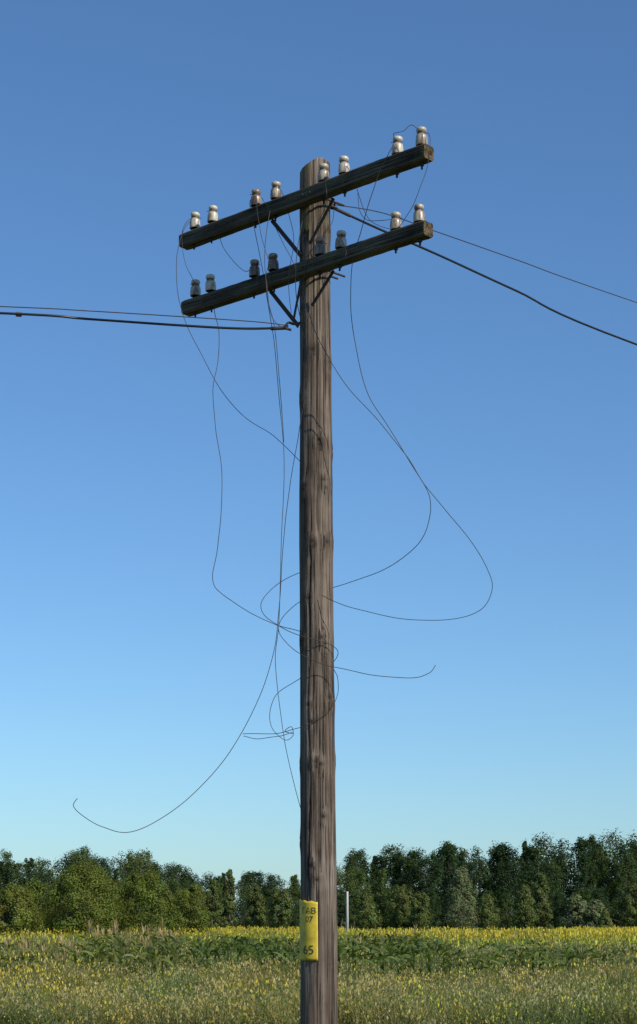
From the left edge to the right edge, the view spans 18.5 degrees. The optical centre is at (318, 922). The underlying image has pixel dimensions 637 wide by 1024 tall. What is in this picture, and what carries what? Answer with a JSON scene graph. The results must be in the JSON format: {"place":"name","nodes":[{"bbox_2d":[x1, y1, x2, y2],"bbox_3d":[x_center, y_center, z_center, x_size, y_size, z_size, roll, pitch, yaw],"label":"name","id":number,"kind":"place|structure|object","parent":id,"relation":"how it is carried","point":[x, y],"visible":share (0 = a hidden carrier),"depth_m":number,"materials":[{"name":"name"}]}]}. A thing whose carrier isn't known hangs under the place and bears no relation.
{"place":"outdoors","nodes":[
{"label":"outdoors","id":0,"kind":"place"},
{"bbox_2d":[0,925,636,953],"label":"goldenrod meadow","id":1,"kind":"structure","parent":0,"point":[591,935],"depth_m":124.33,"materials":[{"name":"yellow plant"}]},
{"bbox_2d":[0,0,636,921],"label":"sky","id":2,"kind":"structure","parent":0,"point":[127,678],"materials":[{"name":"blue"}]},
{"bbox_2d":[62,924,620,930],"bbox_3d":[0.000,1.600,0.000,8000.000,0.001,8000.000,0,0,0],"label":"ground","id":3,"kind":"structure","parent":0,"point":[385,929],"depth_m":607.30,"materials":[{"name":"green plant"}]},
{"bbox_2d":[0,882,45,936],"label":"willow bush","id":4,"kind":"object","parent":3,"relation":"on","point":[23,903],"visible":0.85,"depth_m":145.07,"materials":[{"name":"green plant"}]},
{"bbox_2d":[23,877,58,930],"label":"willow bush","id":5,"kind":"object","parent":3,"relation":"on","point":[33,886],"visible":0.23,"depth_m":171.62,"materials":[{"name":"green plant"}]},
{"bbox_2d":[60,844,95,928],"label":"birch tree","id":6,"kind":"object","parent":3,"relation":"on","point":[76,856],"visible":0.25,"depth_m":269.66,"materials":[{"name":"green plant"}]},
{"bbox_2d":[38,861,129,935],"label":"willow bush","id":7,"kind":"object","parent":3,"relation":"on","point":[105,911],"visible":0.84,"depth_m":148.52,"materials":[{"name":"green plant"}]},
{"bbox_2d":[114,849,165,927],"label":"birch tree","id":8,"kind":"object","parent":3,"relation":"on","point":[146,860],"visible":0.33,"depth_m":261.28,"materials":[{"name":"green plant"}]},
{"bbox_2d":[115,869,182,934],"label":"willow bush","id":9,"kind":"object","parent":3,"relation":"on","point":[157,906],"visible":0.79,"depth_m":156.87,"materials":[{"name":"green plant"}]},
{"bbox_2d":[162,882,212,933],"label":"willow bush","id":10,"kind":"object","parent":3,"relation":"on","point":[193,919],"visible":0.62,"depth_m":164.75,"materials":[{"name":"green plant"}]},
{"bbox_2d":[204,878,223,928],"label":"birch tree","id":11,"kind":"object","parent":3,"relation":"on","point":[212,898],"visible":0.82,"depth_m":267.62,"materials":[{"name":"green plant"}]},
{"bbox_2d":[220,868,238,928],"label":"birch tree","id":12,"kind":"object","parent":3,"relation":"on","point":[227,889],"visible":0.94,"depth_m":269.83,"materials":[{"name":"green plant"}]},
{"bbox_2d":[244,884,267,928],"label":"birch tree","id":13,"kind":"object","parent":3,"relation":"on","point":[258,914],"visible":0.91,"depth_m":254.50,"materials":[{"name":"green plant"}]},
{"bbox_2d":[265,886,293,929],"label":"birch tree","id":14,"kind":"object","parent":3,"relation":"on","point":[282,918],"visible":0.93,"depth_m":249.57,"materials":[{"name":"green plant"}]},
{"bbox_2d":[0,934,636,1023],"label":"meadow weeds","id":15,"kind":"object","parent":3,"relation":"on","point":[235,996],"visible":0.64,"depth_m":27.23,"materials":[{"name":"green plant"}]},
{"bbox_2d":[0,917,636,989],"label":"maize plants","id":16,"kind":"object","parent":3,"relation":"on","point":[119,950],"visible":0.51,"depth_m":40.04,"materials":[{"name":"green plant"}]},
{"bbox_2d":[0,125,636,1023],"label":"wooden utility pole","id":17,"kind":"object","parent":3,"relation":"on","point":[312,271],"visible":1,"depth_m":13.89,"materials":[{"name":"brown wood"}]},
{"bbox_2d":[0,827,636,930],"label":"distant forest","id":18,"kind":"object","parent":3,"relation":"on","point":[502,880],"visible":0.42,"depth_m":302.85,"materials":[{"name":"green plant"}]},
{"bbox_2d":[346,892,348,932],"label":"concrete post","id":19,"kind":"object","parent":3,"relation":"on","point":[347,918],"visible":0.77,"depth_m":179.90,"materials":[{"name":"concrete"}]},
{"bbox_2d":[353,892,382,929],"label":"birch tree","id":20,"kind":"object","parent":3,"relation":"on","point":[367,911],"visible":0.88,"depth_m":244.52,"materials":[{"name":"green plant"}]},
{"bbox_2d":[388,884,413,929],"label":"birch tree","id":21,"kind":"object","parent":3,"relation":"on","point":[403,911],"visible":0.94,"depth_m":254.27,"materials":[{"name":"green plant"}]},
{"bbox_2d":[410,892,433,930],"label":"birch tree","id":22,"kind":"object","parent":3,"relation":"on","point":[423,916],"visible":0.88,"depth_m":249.20,"materials":[{"name":"green plant"}]},
{"bbox_2d":[441,865,480,930],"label":"silver willow tree","id":23,"kind":"object","parent":3,"relation":"on","point":[461,882],"visible":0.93,"depth_m":249.17,"materials":[{"name":"green plant"}]},
{"bbox_2d":[473,894,499,929],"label":"birch tree","id":24,"kind":"object","parent":3,"relation":"on","point":[490,917],"visible":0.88,"depth_m":261.18,"materials":[{"name":"green plant"}]},
{"bbox_2d":[514,883,536,929],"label":"birch tree","id":25,"kind":"object","parent":3,"relation":"on","point":[525,900],"visible":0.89,"depth_m":235.35,"materials":[{"name":"green plant"}]},
{"bbox_2d":[531,872,553,930],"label":"birch tree","id":26,"kind":"object","parent":3,"relation":"on","point":[542,909],"visible":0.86,"depth_m":239.46,"materials":[{"name":"green plant"}]},
{"bbox_2d":[560,893,587,929],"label":"silver willow tree","id":27,"kind":"object","parent":3,"relation":"on","point":[575,908],"visible":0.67,"depth_m":229.67,"materials":[{"name":"green plant"}]},
{"bbox_2d":[581,899,604,927],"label":"silver willow tree","id":28,"kind":"object","parent":3,"relation":"on","point":[592,913],"visible":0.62,"depth_m":225.43,"materials":[{"name":"green plant"}]},
{"bbox_2d":[596,907,613,928],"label":"birch tree","id":29,"kind":"object","parent":3,"relation":"on","point":[605,919],"visible":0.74,"depth_m":221.62,"materials":[{"name":"green plant"}]},
{"bbox_2d":[615,882,636,927],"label":"birch tree","id":30,"kind":"object","parent":3,"relation":"on","point":[629,918],"visible":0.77,"depth_m":244.40,"materials":[{"name":"green plant"}]}
]}

